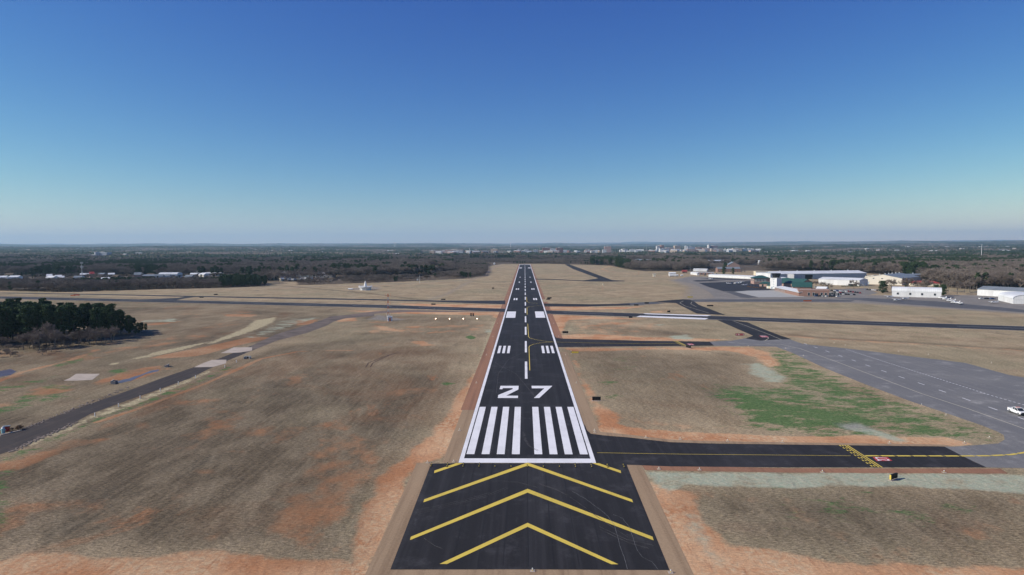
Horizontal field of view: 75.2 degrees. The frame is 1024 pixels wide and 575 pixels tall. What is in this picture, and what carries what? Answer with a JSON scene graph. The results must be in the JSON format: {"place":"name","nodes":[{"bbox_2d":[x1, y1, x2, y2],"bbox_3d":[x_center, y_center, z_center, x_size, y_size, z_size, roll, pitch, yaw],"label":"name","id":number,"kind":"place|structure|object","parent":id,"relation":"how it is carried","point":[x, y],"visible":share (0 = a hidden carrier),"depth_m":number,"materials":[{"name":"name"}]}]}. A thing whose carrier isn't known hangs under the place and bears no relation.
{"place":"outdoors","nodes":[
{"label":"outdoors","id":0,"kind":"place"},
{"bbox_2d":[0,369,15,376],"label":"creek","id":1,"kind":"structure","parent":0,"point":[6,372],"depth_m":258.05,"materials":[{"name":"liquid"}]},
{"bbox_2d":[0,346,250,453],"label":"service road","id":2,"kind":"structure","parent":0,"point":[12,441],"depth_m":196.78,"materials":[{"name":"asphalt"}]},
{"bbox_2d":[118,369,158,382],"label":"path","id":3,"kind":"structure","parent":0,"point":[129,379],"depth_m":247.01,"materials":[{"name":"concrete"}]},
{"bbox_2d":[246,314,373,352],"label":"dirt track","id":4,"kind":"structure","parent":0,"point":[304,329],"depth_m":388.76,"materials":[{"name":"soil"}]},
{"bbox_2d":[350,310,476,315],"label":"gravel track","id":5,"kind":"structure","parent":0,"point":[377,312],"depth_m":498.31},
{"bbox_2d":[0,240,1023,574],"bbox_3d":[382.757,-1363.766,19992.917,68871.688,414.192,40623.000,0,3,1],"label":"ground","id":6,"kind":"structure","parent":0,"point":[302,454],"depth_m":180.94,"materials":[{"name":"plant"}]},
{"bbox_2d":[0,337,11,344],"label":"bare tree","id":7,"kind":"object","parent":6,"relation":"on","point":[2,339],"visible":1,"depth_m":324.60,"materials":[{"name":"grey plant"}]},
{"bbox_2d":[0,304,12,336],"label":"pine tree","id":8,"kind":"object","parent":6,"relation":"on","point":[1,307],"visible":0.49,"depth_m":341.02,"materials":[{"name":"green plant"}]},
{"bbox_2d":[0,307,16,342],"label":"pine tree","id":9,"kind":"object","parent":6,"relation":"on","point":[9,317],"visible":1,"depth_m":339.17,"materials":[{"name":"green plant"}]},
{"bbox_2d":[2,302,15,337],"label":"pine tree","id":10,"kind":"object","parent":6,"relation":"on","point":[9,304],"visible":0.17,"depth_m":355.19,"materials":[{"name":"green plant"}]},
{"bbox_2d":[6,308,18,340],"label":"pine tree","id":11,"kind":"object","parent":6,"relation":"on","point":[15,327],"visible":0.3,"depth_m":344.67,"materials":[{"name":"green plant"}]},
{"bbox_2d":[13,306,23,330],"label":"pine tree","id":12,"kind":"object","parent":6,"relation":"on","point":[15,320],"visible":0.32,"depth_m":344.24,"materials":[{"name":"green plant"}]},
{"bbox_2d":[13,333,28,349],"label":"bare tree","id":13,"kind":"object","parent":6,"relation":"on","point":[20,339],"visible":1,"depth_m":314.27,"materials":[{"name":"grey plant"}]},
{"bbox_2d":[16,306,34,342],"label":"pine tree","id":14,"kind":"object","parent":6,"relation":"on","point":[27,320],"visible":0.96,"depth_m":336.74,"materials":[{"name":"green plant"}]},
{"bbox_2d":[30,309,43,330],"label":"pine tree","id":15,"kind":"object","parent":6,"relation":"on","point":[35,313],"visible":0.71,"depth_m":342.45,"materials":[{"name":"green plant"}]},
{"bbox_2d":[30,331,44,348],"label":"bare tree","id":16,"kind":"object","parent":6,"relation":"on","point":[39,333],"visible":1,"depth_m":317.20,"materials":[{"name":"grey plant"}]},
{"bbox_2d":[39,309,52,338],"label":"pine tree","id":17,"kind":"object","parent":6,"relation":"on","point":[46,313],"visible":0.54,"depth_m":341.24,"materials":[{"name":"green plant"}]},
{"bbox_2d":[33,322,60,347],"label":"bare tree","id":18,"kind":"object","parent":6,"relation":"on","point":[47,328],"visible":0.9,"depth_m":321.98,"materials":[{"name":"grey plant"}]},
{"bbox_2d":[40,304,57,330],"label":"pine tree","id":19,"kind":"object","parent":6,"relation":"on","point":[51,306],"visible":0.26,"depth_m":354.71,"materials":[{"name":"green plant"}]},
{"bbox_2d":[43,309,55,330],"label":"pine tree","id":20,"kind":"object","parent":6,"relation":"on","point":[52,317],"visible":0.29,"depth_m":348.67,"materials":[{"name":"green plant"}]},
{"bbox_2d":[44,329,61,348],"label":"bare tree","id":21,"kind":"object","parent":6,"relation":"on","point":[53,334],"visible":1,"depth_m":319.22,"materials":[{"name":"grey plant"}]},
{"bbox_2d":[53,306,67,339],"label":"pine tree","id":22,"kind":"object","parent":6,"relation":"on","point":[61,325],"visible":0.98,"depth_m":344.84,"materials":[{"name":"green plant"}]},
{"bbox_2d":[8,386,128,452],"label":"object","id":23,"kind":"object","parent":6,"relation":"on","point":[42,437],"visible":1,"depth_m":177.99,"materials":[{"name":"stone"}]},
{"bbox_2d":[63,306,79,330],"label":"pine tree","id":24,"kind":"object","parent":6,"relation":"on","point":[70,308],"visible":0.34,"depth_m":351.69,"materials":[{"name":"green plant"}]},
{"bbox_2d":[65,310,83,338],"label":"pine tree","id":25,"kind":"object","parent":6,"relation":"on","point":[74,318],"visible":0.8,"depth_m":347.26,"materials":[{"name":"green plant"}]},
{"bbox_2d":[68,305,83,329],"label":"pine tree","id":26,"kind":"object","parent":6,"relation":"on","point":[79,311],"visible":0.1,"depth_m":359.15,"materials":[{"name":"green plant"}]},
{"bbox_2d":[70,330,83,344],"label":"bare tree","id":27,"kind":"object","parent":6,"relation":"on","point":[73,335],"visible":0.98,"depth_m":331.83,"materials":[{"name":"grey plant"}]},
{"bbox_2d":[64,374,98,380],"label":"concrete slab","id":28,"kind":"structure","parent":6,"relation":"on","point":[76,377],"depth_m":247.33,"materials":[{"name":"concrete"}]},
{"bbox_2d":[80,307,89,330],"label":"pine tree","id":29,"kind":"object","parent":6,"relation":"on","point":[85,313],"visible":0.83,"depth_m":363.38,"materials":[{"name":"green plant"}]},
{"bbox_2d":[82,303,92,327],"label":"pine tree","id":30,"kind":"object","parent":6,"relation":"on","point":[87,305],"visible":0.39,"depth_m":385.64,"materials":[{"name":"green plant"}]},
{"bbox_2d":[80,329,95,344],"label":"bare tree","id":31,"kind":"object","parent":6,"relation":"on","point":[85,334],"visible":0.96,"depth_m":331.04,"materials":[{"name":"grey plant"}]},
{"bbox_2d":[87,331,102,344],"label":"bare tree","id":32,"kind":"object","parent":6,"relation":"on","point":[96,333],"visible":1,"depth_m":331.80,"materials":[{"name":"grey plant"}]},
{"bbox_2d":[88,307,102,331],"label":"pine tree","id":33,"kind":"object","parent":6,"relation":"on","point":[96,313],"visible":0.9,"depth_m":351.22,"materials":[{"name":"green plant"}]},
{"bbox_2d":[101,307,107,328],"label":"pine tree","id":34,"kind":"object","parent":6,"relation":"on","point":[105,317],"visible":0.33,"depth_m":367.43,"materials":[{"name":"green plant"}]},
{"bbox_2d":[99,328,117,341],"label":"bare tree","id":35,"kind":"object","parent":6,"relation":"on","point":[111,332],"visible":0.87,"depth_m":342.04,"materials":[{"name":"grey plant"}]},
{"bbox_2d":[106,311,117,336],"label":"pine tree","id":36,"kind":"object","parent":6,"relation":"on","point":[111,315],"visible":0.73,"depth_m":361.42,"materials":[{"name":"green plant"}]},
{"bbox_2d":[104,308,119,327],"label":"pine tree","id":37,"kind":"object","parent":6,"relation":"on","point":[107,312],"visible":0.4,"depth_m":365.74,"materials":[{"name":"green plant"}]},
{"bbox_2d":[116,309,124,333],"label":"pine tree","id":38,"kind":"object","parent":6,"relation":"on","point":[120,322],"visible":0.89,"depth_m":373.12,"materials":[{"name":"green plant"}]},
{"bbox_2d":[123,315,133,334],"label":"pine tree","id":39,"kind":"object","parent":6,"relation":"on","point":[128,325],"visible":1,"depth_m":367.59,"materials":[{"name":"green plant"}]},
{"bbox_2d":[159,272,182,277],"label":"warehouse","id":40,"kind":"structure","parent":6,"relation":"on","point":[176,274],"depth_m":1088.55,"materials":[{"name":"white metal"}]},
{"bbox_2d":[148,296,195,299],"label":"taxiway","id":41,"kind":"structure","parent":6,"relation":"on","point":[173,298],"depth_m":638.76,"materials":[{"name":"asphalt"}]},
{"bbox_2d":[196,360,225,366],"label":"concrete slab","id":42,"kind":"structure","parent":6,"relation":"on","point":[212,363],"depth_m":276.34,"materials":[{"name":"concrete"}]},
{"bbox_2d":[222,347,251,352],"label":"concrete slab","id":43,"kind":"structure","parent":6,"relation":"on","point":[237,349],"depth_m":311.47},
{"bbox_2d":[22,293,504,303],"bbox_3d":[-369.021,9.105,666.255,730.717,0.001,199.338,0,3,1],"label":"taxiway","id":44,"kind":"structure","parent":6,"relation":"on","point":[492,302],"depth_m":631.42,"materials":[{"name":"asphalt"}]},
{"bbox_2d":[315,272,335,277],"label":"warehouse","id":45,"kind":"structure","parent":6,"relation":"on","point":[327,275],"depth_m":1075.23,"materials":[{"name":"beige metal"}]},
{"bbox_2d":[360,281,371,289],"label":"radio beacon","id":46,"kind":"object","parent":6,"relation":"on","point":[365,287],"visible":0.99,"depth_m":752.09,"materials":[{"name":"white metal"}]},
{"bbox_2d":[0,250,1023,289],"bbox_3d":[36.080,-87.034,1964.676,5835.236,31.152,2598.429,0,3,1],"label":"bare wood","id":47,"kind":"object","parent":6,"relation":"on","point":[394,268],"visible":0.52,"depth_m":1279.80,"materials":[{"name":"plant"}]},
{"bbox_2d":[0,240,1023,259],"bbox_3d":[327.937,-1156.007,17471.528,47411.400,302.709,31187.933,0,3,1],"label":"distant woods","id":48,"kind":"object","parent":6,"relation":"on","point":[338,249],"visible":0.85,"depth_m":5816.47,"materials":[{"name":"plant"}]},
{"bbox_2d":[0,249,1023,279],"bbox_3d":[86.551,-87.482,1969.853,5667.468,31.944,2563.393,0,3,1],"label":"pine wood","id":49,"kind":"object","parent":6,"relation":"on","point":[150,266],"visible":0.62,"depth_m":1559.39,"materials":[{"name":"plant"}]},
{"bbox_2d":[0,296,1023,330],"bbox_3d":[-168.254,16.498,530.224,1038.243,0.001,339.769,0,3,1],"label":"crossing runway","id":50,"kind":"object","parent":6,"relation":"on","point":[965,326],"visible":1,"depth_m":477.56,"materials":[{"name":"asphalt"}]},
{"bbox_2d":[1,296,1023,330],"bbox_3d":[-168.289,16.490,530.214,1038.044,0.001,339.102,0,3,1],"label":"crossing runway markings","id":51,"kind":"object","parent":50,"relation":"on","point":[569,314],"visible":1,"depth_m":482.00,"materials":[{"name":"white paint"}]},
{"bbox_2d":[637,313,709,319],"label":"threshold bars","id":52,"kind":"object","parent":50,"relation":"on","point":[675,317],"visible":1,"depth_m":456.14,"materials":[{"name":"white paint"}]},
{"bbox_2d":[458,264,595,462],"bbox_3d":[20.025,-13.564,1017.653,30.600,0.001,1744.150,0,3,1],"label":"runway","id":53,"kind":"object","parent":6,"relation":"on","point":[525,274],"visible":0.6,"depth_m":236.53,"materials":[{"name":"asphalt"}]},
{"bbox_2d":[498,386,518,397],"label":"runway numeral","id":54,"kind":"object","parent":53,"relation":"on","point":[505,394],"visible":1,"depth_m":218.82,"materials":[{"name":"white paint"}]},
{"bbox_2d":[459,264,595,462],"bbox_3d":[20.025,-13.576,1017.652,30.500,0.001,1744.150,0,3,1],"label":"runway markings","id":55,"kind":"object","parent":53,"relation":"on","point":[536,433],"visible":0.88,"depth_m":173.35,"materials":[{"name":"white paint"}]},
{"bbox_2d":[451,279,605,566],"bbox_3d":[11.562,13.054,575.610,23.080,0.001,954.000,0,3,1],"label":"paving joints","id":56,"kind":"object","parent":53,"relation":"on","point":[527,467],"visible":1,"depth_m":139.09,"materials":[{"name":"asphalt"}]},
{"bbox_2d":[532,386,551,397],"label":"runway numeral","id":57,"kind":"object","parent":53,"relation":"on","point":[543,391],"visible":1,"depth_m":223.23,"materials":[{"name":"white paint"}]},
{"bbox_2d":[391,463,668,569],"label":"blast pad","id":58,"kind":"object","parent":6,"relation":"on","point":[420,552],"visible":1,"depth_m":115.62,"materials":[{"name":"asphalt"}]},
{"bbox_2d":[410,463,652,563],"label":"chevrons","id":59,"kind":"object","parent":58,"relation":"on","point":[528,524],"visible":1,"depth_m":120.51,"materials":[{"name":"yellow paint"}]},
{"bbox_2d":[417,360,653,548],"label":"tyre scuffs","id":60,"kind":"object","parent":58,"relation":"on","point":[533,486],"visible":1,"depth_m":123.67,"materials":[{"name":"rubber"}]},
{"bbox_2d":[544,303,629,306],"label":"taxiway","id":61,"kind":"structure","parent":6,"relation":"on","point":[567,305],"depth_m":545.54,"materials":[{"name":"asphalt"}]},
{"bbox_2d":[565,264,620,281],"bbox_3d":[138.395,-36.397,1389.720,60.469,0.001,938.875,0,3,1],"label":"taxiway","id":62,"kind":"structure","parent":6,"relation":"on","point":[601,278],"depth_m":1101.50,"materials":[{"name":"asphalt"}]},
{"bbox_2d":[554,336,713,346],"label":"taxiway","id":63,"kind":"structure","parent":6,"relation":"on","point":[560,342],"depth_m":329.45,"materials":[{"name":"asphalt"}]},
{"bbox_2d":[622,302,661,305],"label":"taxiway","id":64,"kind":"structure","parent":6,"relation":"on","point":[639,303],"depth_m":561.87,"materials":[{"name":"asphalt"}]},
{"bbox_2d":[365,352,948,574],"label":"erosion matting","id":65,"kind":"object","parent":6,"relation":"on","point":[381,563],"visible":1,"depth_m":119.12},
{"bbox_2d":[655,299,723,314],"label":"taxiway","id":66,"kind":"structure","parent":6,"relation":"on","point":[694,306],"depth_m":531.59,"materials":[{"name":"asphalt"}]},
{"bbox_2d":[715,267,744,271],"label":"house","id":67,"kind":"structure","parent":6,"relation":"on","point":[728,269],"depth_m":1247.67,"materials":[{"name":"grey brick"}]},
{"bbox_2d":[708,274,753,278],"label":"hangar","id":68,"kind":"structure","parent":6,"relation":"on","point":[731,276],"depth_m":1013.46,"materials":[{"name":"white metal"}]},
{"bbox_2d":[727,262,739,266],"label":"house","id":69,"kind":"structure","parent":6,"relation":"on","point":[732,264],"depth_m":1420.95,"materials":[{"name":"brick"}]},
{"bbox_2d":[718,320,789,340],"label":"taxiway","id":70,"kind":"structure","parent":6,"relation":"on","point":[755,333],"depth_m":373.75,"materials":[{"name":"asphalt"}]},
{"bbox_2d":[584,424,984,466],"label":"taxiway","id":71,"kind":"structure","parent":6,"relation":"on","point":[616,450],"depth_m":152.27,"materials":[{"name":"asphalt"}]},
{"bbox_2d":[526,297,1023,455],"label":"taxiway lines","id":72,"kind":"object","parent":71,"relation":"on","point":[828,455],"visible":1,"depth_m":151.63,"materials":[{"name":"yellow paint"}]},
{"bbox_2d":[674,341,881,466],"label":"holding lines","id":73,"kind":"object","parent":71,"relation":"on","point":[854,451],"visible":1,"depth_m":151.54,"materials":[{"name":"yellow paint"}]},
{"bbox_2d":[873,457,891,460],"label":"holding marking","id":74,"kind":"object","parent":71,"relation":"on","point":[881,458],"visible":1,"depth_m":148.67,"materials":[{"name":"red paint"}]},
{"bbox_2d":[767,270,866,278],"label":"hangar","id":75,"kind":"structure","parent":6,"relation":"on","point":[814,274],"depth_m":974.81,"materials":[{"name":"white metal"}]},
{"bbox_2d":[818,277,867,285],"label":"hangar","id":76,"kind":"structure","parent":6,"relation":"on","point":[840,281],"depth_m":814.85,"materials":[{"name":"white metal"}]},
{"bbox_2d":[677,277,1023,312],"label":"apron","id":77,"kind":"object","parent":6,"relation":"on","point":[964,299],"visible":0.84,"depth_m":612.21,"materials":[{"name":"asphalt"}]},
{"bbox_2d":[700,281,770,291],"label":"apron new asphalt","id":78,"kind":"structure","parent":77,"relation":"on","point":[725,286],"depth_m":796.36,"materials":[{"name":"asphalt"}]},
{"bbox_2d":[727,292,754,297],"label":"apron sealed strip","id":79,"kind":"object","parent":77,"relation":"on","point":[741,295],"visible":1,"depth_m":649.39,"materials":[{"name":"concrete"}]},
{"bbox_2d":[750,275,769,283],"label":"pavilion","id":80,"kind":"structure","parent":77,"relation":"on","point":[758,279],"depth_m":844.54,"materials":[{"name":"brick"}]},
{"bbox_2d":[756,272,772,277],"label":"office building","id":81,"kind":"structure","parent":77,"relation":"on","point":[766,274],"depth_m":921.01,"materials":[{"name":"white metal"}]},
{"bbox_2d":[737,290,803,296],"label":"concrete apron","id":82,"kind":"object","parent":77,"relation":"on","point":[768,293],"visible":0.9,"depth_m":674.58,"materials":[{"name":"concrete"}]},
{"bbox_2d":[692,299,853,301],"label":"apron sealed strip","id":83,"kind":"object","parent":77,"relation":"on","point":[765,300],"visible":1,"depth_m":587.47,"materials":[{"name":"asphalt"}]},
{"bbox_2d":[770,271,781,288],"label":"control tower","id":84,"kind":"structure","parent":77,"relation":"on","point":[776,280],"depth_m":747.91,"materials":[{"name":"white metal"}]},
{"bbox_2d":[775,286,798,295],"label":"terminal wing","id":85,"kind":"structure","parent":77,"relation":"on","point":[789,290],"depth_m":679.75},
{"bbox_2d":[782,278,813,288],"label":"terminal hall","id":86,"kind":"structure","parent":77,"relation":"on","point":[786,282],"depth_m":752.53,"materials":[{"name":"brick"}]},
{"bbox_2d":[792,282,811,288],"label":"terminal hall","id":87,"kind":"structure","parent":77,"relation":"on","point":[805,285],"depth_m":691.65,"materials":[{"name":"glass"}]},
{"bbox_2d":[797,288,839,296],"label":"terminal building","id":88,"kind":"structure","parent":77,"relation":"on","point":[806,292],"depth_m":634.33,"materials":[{"name":"red brick"}]},
{"bbox_2d":[892,286,941,297],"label":"hangar","id":89,"kind":"structure","parent":77,"relation":"on","point":[931,292],"depth_m":620.07,"materials":[{"name":"white metal"}]},
{"bbox_2d":[838,298,1023,311],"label":"apron sealed strip","id":90,"kind":"object","parent":77,"relation":"on","point":[935,303],"visible":1,"depth_m":541.99,"materials":[{"name":"asphalt"}]},
{"bbox_2d":[941,284,947,294],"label":"evergreen tree","id":91,"kind":"object","parent":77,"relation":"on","point":[944,287],"visible":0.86,"depth_m":639.45,"materials":[{"name":"green plant"}]},
{"bbox_2d":[977,286,1023,296],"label":"hangar","id":92,"kind":"structure","parent":77,"relation":"on","point":[989,290],"depth_m":627.51,"materials":[{"name":"white metal"}]},
{"bbox_2d":[998,291,1023,303],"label":"hangar","id":93,"kind":"structure","parent":77,"relation":"on","point":[1014,297],"depth_m":553.54,"materials":[{"name":"white metal"}]},
{"bbox_2d":[711,338,1023,467],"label":"apron","id":94,"kind":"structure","parent":6,"relation":"on","point":[978,381],"depth_m":228.80,"materials":[{"name":"asphalt"}]},
{"bbox_2d":[680,300,1023,428],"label":"faded taxi lines","id":95,"kind":"object","parent":94,"relation":"on","point":[876,376],"visible":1,"depth_m":236.95,"materials":[{"name":"yellow paint"}]},
{"bbox_2d":[804,343,1022,418],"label":"apron dashes","id":96,"kind":"object","parent":94,"relation":"on","point":[941,379],"visible":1,"depth_m":229.73,"materials":[{"name":"white paint"}]},
{"bbox_2d":[1007,407,1023,415],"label":"pickup truck","id":97,"kind":"object","parent":94,"relation":"on","point":[1019,410],"visible":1,"depth_m":187.59,"materials":[{"name":"white paint"}]},
{"bbox_2d":[878,280,887,292],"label":"evergreen tree","id":98,"kind":"object","parent":6,"relation":"on","point":[882,284],"visible":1,"depth_m":674.88,"materials":[{"name":"green plant"}]},
{"bbox_2d":[864,272,919,284],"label":"hangar","id":99,"kind":"structure","parent":6,"relation":"on","point":[897,277],"depth_m":827.61,"materials":[{"name":"beige metal"}]},
{"bbox_2d":[885,278,899,291],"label":"bare tree","id":100,"kind":"object","parent":6,"relation":"on","point":[891,282],"visible":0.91,"depth_m":692.12,"materials":[{"name":"grey plant"}]},
{"bbox_2d":[888,472,898,481],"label":"guidance sign","id":101,"kind":"object","parent":6,"relation":"on","point":[893,477],"visible":1,"depth_m":135.69,"materials":[{"name":"black metal"}]},
{"bbox_2d":[865,273,935,280],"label":"warehouse","id":102,"kind":"structure","parent":6,"relation":"on","point":[922,277],"depth_m":917.90,"materials":[{"name":"beige metal"}]},
{"bbox_2d":[900,277,919,286],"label":"bare tree","id":103,"kind":"object","parent":6,"relation":"on","point":[907,281],"visible":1,"depth_m":672.75,"materials":[{"name":"grey plant"}]},
{"bbox_2d":[919,279,932,286],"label":"bare tree","id":104,"kind":"object","parent":6,"relation":"on","point":[928,283],"visible":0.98,"depth_m":677.01,"materials":[{"name":"grey plant"}]},
{"bbox_2d":[951,280,966,293],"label":"bare tree","id":105,"kind":"object","parent":6,"relation":"on","point":[956,283],"visible":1,"depth_m":654.58,"materials":[{"name":"grey plant"}]},
{"bbox_2d":[971,276,982,289],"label":"bare tree","id":106,"kind":"object","parent":6,"relation":"on","point":[979,277],"visible":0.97,"depth_m":718.57,"materials":[{"name":"grey plant"}]},
{"bbox_2d":[991,275,1013,286],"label":"bare tree","id":107,"kind":"object","parent":6,"relation":"on","point":[1009,277],"visible":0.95,"depth_m":714.00,"materials":[{"name":"grey plant"}]},
{"bbox_2d":[0,0,1023,243],"label":"sky","id":108,"kind":"structure","parent":0,"point":[122,121],"materials":[{"name":"blue"}]},
{"bbox_2d":[461,265,1006,472],"bbox_3d":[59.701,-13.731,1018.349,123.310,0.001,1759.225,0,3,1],"label":"graded soil","id":109,"kind":"structure","parent":0,"point":[471,398],"depth_m":143.75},
{"bbox_2d":[831,288,876,296],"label":"car park","id":110,"kind":"structure","parent":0,"point":[867,292],"depth_m":684.84,"materials":[{"name":"asphalt"}]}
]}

